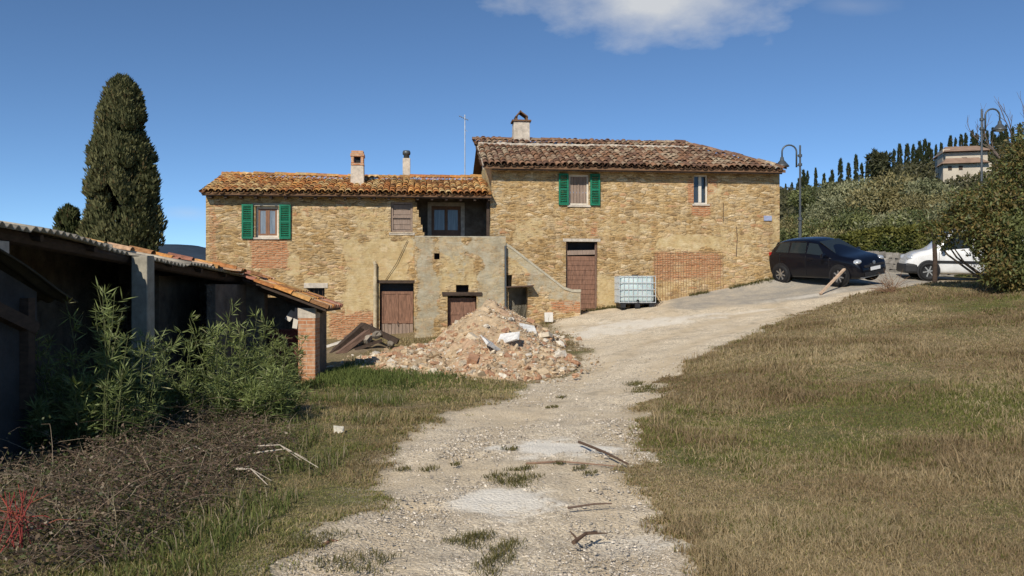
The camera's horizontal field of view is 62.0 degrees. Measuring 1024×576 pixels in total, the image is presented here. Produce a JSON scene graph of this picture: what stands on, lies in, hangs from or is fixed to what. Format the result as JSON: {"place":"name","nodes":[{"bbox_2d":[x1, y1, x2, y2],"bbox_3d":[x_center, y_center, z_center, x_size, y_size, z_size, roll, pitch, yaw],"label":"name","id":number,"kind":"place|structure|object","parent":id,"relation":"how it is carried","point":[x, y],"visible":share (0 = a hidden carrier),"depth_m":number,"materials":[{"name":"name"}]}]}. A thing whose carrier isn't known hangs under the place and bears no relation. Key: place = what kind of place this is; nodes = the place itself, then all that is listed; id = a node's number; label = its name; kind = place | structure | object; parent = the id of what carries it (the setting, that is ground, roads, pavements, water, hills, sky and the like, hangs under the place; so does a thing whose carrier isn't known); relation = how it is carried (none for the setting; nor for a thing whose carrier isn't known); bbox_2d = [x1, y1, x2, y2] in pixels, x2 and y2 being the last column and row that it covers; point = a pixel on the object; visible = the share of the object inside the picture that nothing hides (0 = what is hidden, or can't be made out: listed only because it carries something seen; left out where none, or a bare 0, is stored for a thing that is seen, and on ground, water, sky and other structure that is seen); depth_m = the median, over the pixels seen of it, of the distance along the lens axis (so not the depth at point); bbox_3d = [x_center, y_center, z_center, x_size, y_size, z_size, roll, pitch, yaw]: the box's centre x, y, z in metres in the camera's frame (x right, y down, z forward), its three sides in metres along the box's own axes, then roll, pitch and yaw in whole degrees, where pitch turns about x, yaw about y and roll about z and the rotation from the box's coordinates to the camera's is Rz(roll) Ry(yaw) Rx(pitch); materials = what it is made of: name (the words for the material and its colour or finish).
{"place":"outdoors","nodes":[
{"label":"outdoors","id":0,"kind":"place"},
{"bbox_2d":[156,244,205,259],"bbox_3d":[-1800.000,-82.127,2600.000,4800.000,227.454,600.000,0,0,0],"label":"hills","id":1,"kind":"structure","parent":0,"point":[196,252],"depth_m":2717.74,"materials":[{"name":"blue"}]},
{"bbox_2d":[0,317,593,575],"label":"verge grass","id":2,"kind":"structure","parent":0,"point":[413,417],"depth_m":7.52,"materials":[{"name":"plant"}]},
{"bbox_2d":[0,174,1023,575],"bbox_3d":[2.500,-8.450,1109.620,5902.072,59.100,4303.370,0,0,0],"label":"ground","id":3,"kind":"structure","parent":0,"point":[332,360],"depth_m":8.60,"materials":[{"name":"plant"}]},
{"bbox_2d":[0,484,73,551],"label":"red canes","id":4,"kind":"object","parent":3,"relation":"on","point":[20,525],"visible":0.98,"depth_m":4.83,"materials":[{"name":"plant"}]},
{"bbox_2d":[0,248,78,467],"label":"hut","id":5,"kind":"object","parent":3,"relation":"on","point":[24,288],"visible":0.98,"depth_m":8.39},
{"bbox_2d":[50,202,83,233],"bbox_3d":[-19.246,-0.678,36.993,1.959,6.138,1.925,0,0,33],"label":"cypress tree","id":6,"kind":"object","parent":3,"relation":"on","point":[66,217],"visible":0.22,"depth_m":36.78,"materials":[{"name":"green plant"}]},
{"bbox_2d":[18,333,131,458],"bbox_3d":[-4.603,1.162,8.775,1.154,1.374,1.206,0,0,0],"label":"bamboo shrub","id":7,"kind":"object","parent":3,"relation":"on","point":[37,413],"visible":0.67,"depth_m":8.69,"materials":[{"name":"green plant"}]},
{"bbox_2d":[35,276,193,461],"bbox_3d":[-4.316,0.843,8.866,1.685,1.946,1.449,0,0,0],"label":"bamboo shrub","id":8,"kind":"object","parent":3,"relation":"on","point":[86,406],"visible":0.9,"depth_m":8.67,"materials":[{"name":"green plant"}]},
{"bbox_2d":[75,72,168,251],"bbox_3d":[-16.491,-2.411,36.008,3.657,13.395,3.671,0,0,0],"label":"cypress tree","id":9,"kind":"object","parent":3,"relation":"on","point":[122,183],"visible":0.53,"depth_m":35.21,"materials":[{"name":"green plant"}]},
{"bbox_2d":[0,221,267,402],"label":"open shed","id":10,"kind":"structure","parent":3,"relation":"on","point":[169,291],"depth_m":15.45,"materials":[{"name":"concrete"}]},
{"bbox_2d":[94,328,178,424],"bbox_3d":[-4.654,1.145,10.600,1.039,1.334,1.209,0,0,-40],"label":"bamboo shrub","id":11,"kind":"object","parent":3,"relation":"on","point":[133,359],"visible":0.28,"depth_m":10.70,"materials":[{"name":"green plant"}]},
{"bbox_2d":[0,380,376,575],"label":"bramble canes","id":12,"kind":"object","parent":3,"relation":"on","point":[71,475],"visible":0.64,"depth_m":6.64,"materials":[{"name":"plant"}]},
{"bbox_2d":[148,335,236,422],"bbox_3d":[-3.909,1.144,10.318,1.138,1.239,0.956,0,0,0],"label":"bamboo shrub","id":13,"kind":"object","parent":3,"relation":"on","point":[173,395],"visible":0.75,"depth_m":10.35,"materials":[{"name":"green plant"}]},
{"bbox_2d":[0,388,411,575],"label":"tall weeds","id":14,"kind":"object","parent":3,"relation":"on","point":[234,512],"visible":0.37,"depth_m":6.13,"materials":[{"name":"green plant"}]},
{"bbox_2d":[236,466,271,484],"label":"fallen branch","id":15,"kind":"object","parent":14,"relation":"on","point":[243,468],"visible":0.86,"depth_m":6.79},
{"bbox_2d":[254,448,316,466],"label":"fallen branch","id":16,"kind":"object","parent":14,"relation":"on","point":[290,451],"visible":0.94,"depth_m":7.72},
{"bbox_2d":[187,299,275,418],"bbox_3d":[-3.533,0.938,11.029,1.248,1.641,1.271,0,0,-34],"label":"bamboo shrub","id":17,"kind":"object","parent":3,"relation":"on","point":[247,356],"visible":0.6,"depth_m":10.90,"materials":[{"name":"green plant"}]},
{"bbox_2d":[204,361,298,423],"bbox_3d":[-3.156,1.280,10.374,1.149,0.882,1.110,0,0,-22],"label":"bamboo shrub","id":18,"kind":"object","parent":3,"relation":"on","point":[273,389],"visible":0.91,"depth_m":10.24,"materials":[{"name":"green plant"}]},
{"bbox_2d":[255,318,309,388],"bbox_3d":[-3.941,1.176,14.454,1.045,1.337,0.948,0,0,-45],"label":"bamboo shrub","id":19,"kind":"object","parent":3,"relation":"on","point":[283,347],"visible":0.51,"depth_m":14.47,"materials":[{"name":"green plant"}]},
{"bbox_2d":[237,273,342,380],"bbox_3d":[-4.521,1.002,17.447,1.866,2.696,1.506,0,0,0],"label":"lean to","id":20,"kind":"object","parent":3,"relation":"on","point":[293,311],"visible":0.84,"depth_m":17.20,"materials":[{"name":"brick"}]},
{"bbox_2d":[268,329,297,377],"bbox_3d":[-4.605,1.445,17.325,0.670,1.210,0.090,0,0,0],"label":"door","id":21,"kind":"structure","parent":20,"relation":"in","point":[291,334],"depth_m":17.30,"materials":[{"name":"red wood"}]},
{"bbox_2d":[275,381,314,415],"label":"bamboo shrub","id":22,"kind":"object","parent":3,"relation":"on","point":[293,396],"visible":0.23,"depth_m":11.58,"materials":[{"name":"green plant"}]},
{"bbox_2d":[333,425,343,432],"bbox_3d":[-2.002,1.638,9.836,0.124,0.112,0.104,0,0,0],"label":"pale stone","id":23,"kind":"object","parent":3,"relation":"on","point":[337,429],"visible":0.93,"depth_m":9.81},
{"bbox_2d":[329,322,364,352],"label":"timber beam","id":24,"kind":"structure","parent":3,"relation":"on","point":[354,333],"depth_m":23.48,"materials":[{"name":"wood"}]},
{"bbox_2d":[336,329,370,353],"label":"timber beam","id":25,"kind":"structure","parent":3,"relation":"on","point":[352,343],"depth_m":23.12,"materials":[{"name":"brown wood"}]},
{"bbox_2d":[327,340,395,353],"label":"earth bank","id":26,"kind":"structure","parent":3,"relation":"on","point":[381,346],"depth_m":23.28,"materials":[{"name":"soil"}]},
{"bbox_2d":[361,335,372,343],"bbox_3d":[-3.997,1.395,23.395,0.337,0.282,0.278,0,0,21],"label":"field stone","id":27,"kind":"object","parent":26,"relation":"on","point":[367,339],"visible":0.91,"depth_m":23.30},
{"bbox_2d":[372,331,381,338],"bbox_3d":[-3.711,1.288,23.389,0.314,0.245,0.310,0,0,0],"label":"field stone","id":28,"kind":"object","parent":27,"relation":"on","point":[376,334],"visible":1,"depth_m":23.30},
{"bbox_2d":[361,323,399,343],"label":"timber beam","id":29,"kind":"structure","parent":28,"relation":"on","point":[385,335],"depth_m":23.36,"materials":[{"name":"wood"}]},
{"bbox_2d":[354,339,381,349],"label":"timber beam","id":30,"kind":"structure","parent":3,"relation":"on","point":[368,344],"depth_m":23.11,"materials":[{"name":"wood"}]},
{"bbox_2d":[295,352,464,410],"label":"lush weeds","id":31,"kind":"object","parent":3,"relation":"on","point":[347,375],"visible":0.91,"depth_m":16.15,"materials":[{"name":"green plant"}]},
{"bbox_2d":[198,115,580,339],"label":"stone house","id":32,"kind":"structure","parent":3,"relation":"on","point":[428,255],"depth_m":27.41,"materials":[{"name":"brown stone"}]},
{"bbox_2d":[256,207,278,236],"bbox_3d":[-7.855,-2.117,27.401,0.720,0.994,0.070,0,0,-6],"label":"window","id":33,"kind":"structure","parent":32,"relation":"in","point":[267,218],"depth_m":27.39,"materials":[{"name":"white paint"}]},
{"bbox_2d":[308,288,324,296],"bbox_3d":[-6.328,0.264,27.602,0.570,0.548,0.209,0,0,-6],"label":"window","id":34,"kind":"structure","parent":32,"relation":"in","point":[321,291],"depth_m":27.69,"materials":[{"name":"black glass"}]},
{"bbox_2d":[381,291,412,333],"bbox_3d":[-3.756,0.984,27.821,1.049,1.745,0.131,0,0,-6],"label":"door","id":35,"kind":"structure","parent":32,"relation":"in","point":[396,306],"depth_m":27.84,"materials":[{"name":"brown paint"}]},
{"bbox_2d":[391,202,412,231],"bbox_3d":[-3.591,-2.307,27.769,0.704,0.970,0.070,0,0,-6],"label":"window","id":36,"kind":"structure","parent":32,"relation":"in","point":[400,211],"depth_m":27.77,"materials":[{"name":"wood"}]},
{"bbox_2d":[431,206,460,235],"bbox_3d":[-2.270,-2.221,29.280,1.003,1.162,0.060,0,0,-6],"label":"window","id":37,"kind":"structure","parent":32,"relation":"in","point":[445,220],"depth_m":29.26,"materials":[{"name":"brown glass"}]},
{"bbox_2d":[448,298,474,325],"bbox_3d":[-1.587,1.044,26.878,0.867,1.462,0.060,0,0,-6],"label":"door","id":38,"kind":"structure","parent":32,"relation":"in","point":[458,308],"depth_m":26.85,"materials":[{"name":"brown paint"}]},
{"bbox_2d":[327,299,599,383],"bbox_3d":[-1.175,1.088,20.322,6.192,1.643,8.925,0,0,0],"label":"rubble heap","id":39,"kind":"object","parent":3,"relation":"on","point":[491,320],"visible":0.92,"depth_m":18.64,"materials":[{"name":"stone"}]},
{"bbox_2d":[481,335,500,350],"bbox_3d":[-0.429,1.231,18.416,0.641,0.085,0.345,36,3,-44],"label":"plaster slab","id":40,"kind":"object","parent":39,"relation":"on","point":[489,343],"depth_m":18.24,"materials":[{"name":"concrete"}]},
{"bbox_2d":[498,331,519,342],"bbox_3d":[-0.072,1.100,19.020,0.546,0.096,0.345,-13,25,23],"label":"plaster slab","id":41,"kind":"object","parent":39,"relation":"on","point":[509,337],"depth_m":18.99,"materials":[{"name":"concrete"}]},
{"bbox_2d":[519,323,536,332],"bbox_3d":[0.383,0.964,20.461,0.417,0.071,0.350,8,28,-16],"label":"plaster slab","id":42,"kind":"object","parent":39,"relation":"on","point":[530,328],"depth_m":20.44,"materials":[{"name":"concrete"}]},
{"bbox_2d":[544,312,552,321],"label":"white block","id":43,"kind":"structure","parent":3,"relation":"on","point":[547,315],"depth_m":26.42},
{"bbox_2d":[472,110,786,310],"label":"stone house","id":44,"kind":"structure","parent":3,"relation":"on","point":[679,218],"depth_m":28.57,"materials":[{"name":"beige stone"}]},
{"bbox_2d":[569,175,587,204],"bbox_3d":[2.210,-3.265,28.419,0.667,1.013,0.070,0,0,-6],"label":"window","id":45,"kind":"structure","parent":44,"relation":"in","point":[580,181],"depth_m":28.41,"materials":[{"name":"white paint"}]},
{"bbox_2d":[567,256,594,310],"bbox_3d":[2.299,-0.028,28.463,0.934,2.067,0.040,0,0,-6],"label":"door","id":46,"kind":"structure","parent":44,"relation":"in","point":[575,279],"depth_m":28.46,"materials":[{"name":"brown paint"}]},
{"bbox_2d":[694,175,706,203],"bbox_3d":[6.355,-3.327,28.888,0.498,0.984,0.116,0,0,-6],"label":"window","id":47,"kind":"structure","parent":44,"relation":"in","point":[700,181],"depth_m":28.86,"materials":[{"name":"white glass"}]},
{"bbox_2d":[581,276,774,312],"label":"wall weeds","id":48,"kind":"object","parent":3,"relation":"on","point":[701,292],"depth_m":28.63,"materials":[{"name":"green plant"}]},
{"bbox_2d":[780,213,798,240],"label":"olive tree","id":49,"kind":"object","parent":3,"relation":"on","point":[782,226],"visible":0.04,"depth_m":59.38,"materials":[{"name":"green plant"}]},
{"bbox_2d":[778,144,801,237],"bbox_3d":[10.716,-3.160,33.000,1.055,4.815,0.540,0,0,0],"label":"street lamp","id":50,"kind":"object","parent":3,"relation":"on","point":[782,161],"visible":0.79,"depth_m":32.96,"materials":[{"name":"metal"}]},
{"bbox_2d":[780,217,827,241],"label":"olive tree","id":51,"kind":"object","parent":3,"relation":"on","point":[806,230],"visible":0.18,"depth_m":47.14,"materials":[{"name":"green plant"}]},
{"bbox_2d":[801,169,806,187],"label":"cypress tree","id":52,"kind":"object","parent":3,"relation":"on","point":[803,181],"visible":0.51,"depth_m":234.26,"materials":[{"name":"green plant"}]},
{"bbox_2d":[781,185,829,225],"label":"olive tree","id":53,"kind":"object","parent":3,"relation":"on","point":[807,198],"visible":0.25,"depth_m":59.82,"materials":[{"name":"green plant"}]},
{"bbox_2d":[784,215,845,240],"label":"olive tree","id":54,"kind":"object","parent":3,"relation":"on","point":[796,227],"visible":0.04,"depth_m":46.94,"materials":[{"name":"green plant"}]},
{"bbox_2d":[814,168,817,186],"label":"cypress tree","id":55,"kind":"object","parent":3,"relation":"on","point":[815,178],"visible":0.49,"depth_m":231.86,"materials":[{"name":"green plant"}]},
{"bbox_2d":[828,169,834,182],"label":"cypress tree","id":56,"kind":"object","parent":3,"relation":"on","point":[832,176],"visible":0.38,"depth_m":235.83,"materials":[{"name":"green plant"}]},
{"bbox_2d":[796,193,870,226],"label":"olive tree","id":57,"kind":"object","parent":3,"relation":"on","point":[821,216],"visible":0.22,"depth_m":55.19,"materials":[{"name":"green plant"}]},
{"bbox_2d":[813,227,866,242],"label":"olive tree","id":58,"kind":"object","parent":3,"relation":"on","point":[825,233],"visible":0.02,"depth_m":41.69,"materials":[{"name":"green plant"}]},
{"bbox_2d":[837,158,843,181],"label":"cypress tree","id":59,"kind":"object","parent":3,"relation":"on","point":[840,169],"visible":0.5,"depth_m":219.90,"materials":[{"name":"green plant"}]},
{"bbox_2d":[812,205,880,236],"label":"olive tree","id":60,"kind":"object","parent":3,"relation":"on","point":[856,216],"visible":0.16,"depth_m":45.33,"materials":[{"name":"green plant"}]},
{"bbox_2d":[845,163,851,179],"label":"cypress tree","id":61,"kind":"object","parent":3,"relation":"on","point":[848,172],"visible":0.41,"depth_m":222.94,"materials":[{"name":"green plant"}]},
{"bbox_2d":[853,154,858,180],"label":"cypress tree","id":62,"kind":"object","parent":3,"relation":"on","point":[856,168],"visible":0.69,"depth_m":211.29,"materials":[{"name":"green plant"}]},
{"bbox_2d":[813,176,907,216],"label":"olive tree","id":63,"kind":"object","parent":3,"relation":"on","point":[832,190],"visible":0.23,"depth_m":57.28,"materials":[{"name":"green plant"}]},
{"bbox_2d":[859,162,863,182],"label":"cypress tree","id":64,"kind":"object","parent":3,"relation":"on","point":[861,168],"visible":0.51,"depth_m":207.32,"materials":[{"name":"green plant"}]},
{"bbox_2d":[863,148,893,182],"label":"round pine","id":65,"kind":"object","parent":3,"relation":"on","point":[877,162],"visible":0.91,"depth_m":149.44,"materials":[{"name":"green plant"}]},
{"bbox_2d":[837,168,924,217],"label":"olive tree","id":66,"kind":"object","parent":3,"relation":"on","point":[893,196],"visible":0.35,"depth_m":54.43,"materials":[{"name":"green plant"}]},
{"bbox_2d":[848,209,929,230],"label":"olive tree","id":67,"kind":"object","parent":3,"relation":"on","point":[878,220],"visible":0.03,"depth_m":43.86,"materials":[{"name":"green plant"}]},
{"bbox_2d":[869,270,912,291],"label":"twig shrub","id":68,"kind":"object","parent":3,"relation":"on","point":[892,289],"visible":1,"depth_m":24.08,"materials":[{"name":"plant"}]},
{"bbox_2d":[891,148,896,166],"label":"cypress tree","id":69,"kind":"object","parent":3,"relation":"on","point":[894,158],"visible":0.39,"depth_m":219.33,"materials":[{"name":"green plant"}]},
{"bbox_2d":[896,143,902,169],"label":"cypress tree","id":70,"kind":"object","parent":3,"relation":"on","point":[899,151],"visible":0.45,"depth_m":236.09,"materials":[{"name":"green plant"}]},
{"bbox_2d":[780,141,1023,222],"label":"woodland","id":71,"kind":"object","parent":3,"relation":"on","point":[921,169],"visible":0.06,"depth_m":161.90,"materials":[{"name":"green plant"}]},
{"bbox_2d":[829,214,985,276],"bbox_3d":[15.933,-1.692,34.102,6.802,2.638,2.002,0,0,0],"label":"hedge","id":72,"kind":"object","parent":3,"relation":"on","point":[876,238],"visible":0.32,"depth_m":33.41,"materials":[{"name":"green plant"}]},
{"bbox_2d":[904,143,910,167],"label":"cypress tree","id":73,"kind":"object","parent":3,"relation":"on","point":[907,151],"visible":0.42,"depth_m":236.38,"materials":[{"name":"green plant"}]},
{"bbox_2d":[882,207,936,238],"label":"olive tree","id":74,"kind":"object","parent":3,"relation":"on","point":[905,222],"visible":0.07,"depth_m":43.58,"materials":[{"name":"green plant"}]},
{"bbox_2d":[867,251,955,276],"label":"stone wall","id":75,"kind":"structure","parent":3,"relation":"on","point":[891,259],"depth_m":31.61,"materials":[{"name":"stone"}]},
{"bbox_2d":[910,144,916,164],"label":"cypress tree","id":76,"kind":"object","parent":3,"relation":"on","point":[913,152],"visible":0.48,"depth_m":223.93,"materials":[{"name":"green plant"}]},
{"bbox_2d":[869,177,965,220],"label":"olive tree","id":77,"kind":"object","parent":3,"relation":"on","point":[929,187],"visible":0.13,"depth_m":52.92,"materials":[{"name":"green plant"}]},
{"bbox_2d":[884,190,952,217],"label":"olive tree","id":78,"kind":"object","parent":3,"relation":"on","point":[905,200],"visible":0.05,"depth_m":49.28,"materials":[{"name":"green plant"}]},
{"bbox_2d":[915,140,923,162],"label":"cypress tree","id":79,"kind":"object","parent":3,"relation":"on","point":[919,154],"visible":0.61,"depth_m":225.11,"materials":[{"name":"green plant"}]},
{"bbox_2d":[922,139,926,162],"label":"cypress tree","id":80,"kind":"object","parent":3,"relation":"on","point":[924,148],"visible":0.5,"depth_m":229.28,"materials":[{"name":"green plant"}]},
{"bbox_2d":[926,142,933,163],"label":"cypress tree","id":81,"kind":"object","parent":3,"relation":"on","point":[929,153],"visible":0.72,"depth_m":211.84,"materials":[{"name":"green plant"}]},
{"bbox_2d":[932,241,937,281],"bbox_3d":[13.351,-0.731,26.901,0.162,1.562,0.147,0,0,0],"label":"dark post","id":82,"kind":"object","parent":3,"relation":"on","point":[935,268],"visible":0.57,"depth_m":26.85,"materials":[{"name":"wood"}]},
{"bbox_2d":[947,135,952,146],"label":"cypress tree","id":83,"kind":"object","parent":3,"relation":"on","point":[950,142],"visible":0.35,"depth_m":230.38,"materials":[{"name":"green plant"}]},
{"bbox_2d":[922,193,986,221],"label":"olive tree","id":84,"kind":"object","parent":3,"relation":"on","point":[933,215],"visible":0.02,"depth_m":45.90,"materials":[{"name":"green plant"}]},
{"bbox_2d":[959,134,963,145],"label":"cypress tree","id":85,"kind":"object","parent":3,"relation":"on","point":[961,140],"visible":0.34,"depth_m":211.52,"materials":[{"name":"green plant"}]},
{"bbox_2d":[932,146,991,183],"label":"hill house","id":86,"kind":"structure","parent":3,"relation":"on","point":[950,162],"depth_m":147.66,"materials":[{"name":"paint"}]},
{"bbox_2d":[963,133,967,145],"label":"cypress tree","id":87,"kind":"object","parent":3,"relation":"on","point":[965,140],"visible":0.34,"depth_m":228.68,"materials":[{"name":"green plant"}]},
{"bbox_2d":[914,122,1023,292],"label":"laurel bush","id":88,"kind":"object","parent":3,"relation":"on","point":[1003,247],"visible":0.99,"depth_m":22.36,"materials":[{"name":"green plant"}]},
{"bbox_2d":[969,130,975,145],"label":"cypress tree","id":89,"kind":"object","parent":3,"relation":"on","point":[972,139],"visible":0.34,"depth_m":206.26,"materials":[{"name":"green plant"}]},
{"bbox_2d":[979,108,1007,193],"bbox_3d":[18.635,-3.540,33.000,1.055,6.859,0.540,0,0,0],"label":"street lamp","id":90,"kind":"object","parent":3,"relation":"on","point":[999,127],"visible":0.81,"depth_m":32.97,"materials":[{"name":"metal"}]},
{"bbox_2d":[990,127,996,148],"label":"cypress tree","id":91,"kind":"object","parent":3,"relation":"on","point":[993,137],"visible":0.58,"depth_m":210.92,"materials":[{"name":"green plant"}]},
{"bbox_2d":[965,91,1023,223],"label":"bare tree","id":92,"kind":"object","parent":3,"relation":"on","point":[990,146],"visible":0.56,"depth_m":38.97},
{"bbox_2d":[996,131,1003,149],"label":"cypress tree","id":93,"kind":"object","parent":3,"relation":"on","point":[999,138],"visible":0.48,"depth_m":232.23,"materials":[{"name":"green plant"}]},
{"bbox_2d":[1003,125,1008,142],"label":"cypress tree","id":94,"kind":"object","parent":3,"relation":"on","point":[1006,134],"visible":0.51,"depth_m":206.49,"materials":[{"name":"green plant"}]},
{"bbox_2d":[0,0,1023,247],"label":"sky","id":95,"kind":"structure","parent":0,"point":[289,86],"materials":[{"name":"blue"}]},
{"bbox_2d":[258,280,944,575],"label":"gravel path","id":96,"kind":"structure","parent":0,"point":[657,331],"depth_m":7.64,"materials":[{"name":"gravel"}]},
{"bbox_2d":[249,302,866,575],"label":"track tufts","id":97,"kind":"object","parent":96,"relation":"on","point":[475,534],"visible":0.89,"depth_m":5.39,"materials":[{"name":"green plant"}]},
{"bbox_2d":[526,460,616,466],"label":"fallen branch","id":98,"kind":"object","parent":96,"relation":"on","point":[540,462],"visible":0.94,"depth_m":7.67,"materials":[{"name":"wood"}]},
{"bbox_2d":[570,531,607,544],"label":"fallen branch","id":99,"kind":"object","parent":96,"relation":"on","point":[578,538],"visible":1,"depth_m":5.39,"materials":[{"name":"wood"}]},
{"bbox_2d":[567,503,611,508],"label":"fallen branch","id":100,"kind":"object","parent":96,"relation":"on","point":[578,506],"visible":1,"depth_m":6.19,"materials":[{"name":"wood"}]},
{"bbox_2d":[577,440,628,464],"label":"fallen branch","id":101,"kind":"object","parent":96,"relation":"on","point":[596,448],"visible":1,"depth_m":8.12,"materials":[{"name":"wood"}]},
{"bbox_2d":[615,275,655,307],"bbox_3d":[4.002,0.096,27.707,1.182,1.070,1.040,0,0,-2],"label":"water tank","id":102,"kind":"object","parent":96,"relation":"on","point":[634,291],"visible":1,"depth_m":27.29,"materials":[{"name":"white plastic"}]},
{"bbox_2d":[666,272,958,309],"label":"road","id":103,"kind":"structure","parent":0,"point":[791,289],"depth_m":27.58,"materials":[{"name":"gravel"}]},
{"bbox_2d":[769,237,885,286],"bbox_3d":[10.299,-0.923,28.004,1.974,1.492,3.658,-10,8,-32],"label":"parked car","id":104,"kind":"object","parent":103,"relation":"on","point":[819,257],"visible":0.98,"depth_m":27.43,"materials":[{"name":"black paint"}]},
{"bbox_2d":[819,268,845,294],"bbox_3d":[9.802,-0.203,26.064,1.288,0.058,0.088,-40,16,-21],"label":"wooden plank","id":105,"kind":"object","parent":103,"relation":"on","point":[832,281],"visible":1,"depth_m":26.04,"materials":[{"name":"brown wood"}]},
{"bbox_2d":[896,231,995,280],"bbox_3d":[15.510,-1.159,29.246,3.996,1.844,2.034,1,4,14],"label":"parked car","id":106,"kind":"object","parent":103,"relation":"on","point":[917,263],"visible":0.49,"depth_m":28.75,"materials":[{"name":"white paint"}]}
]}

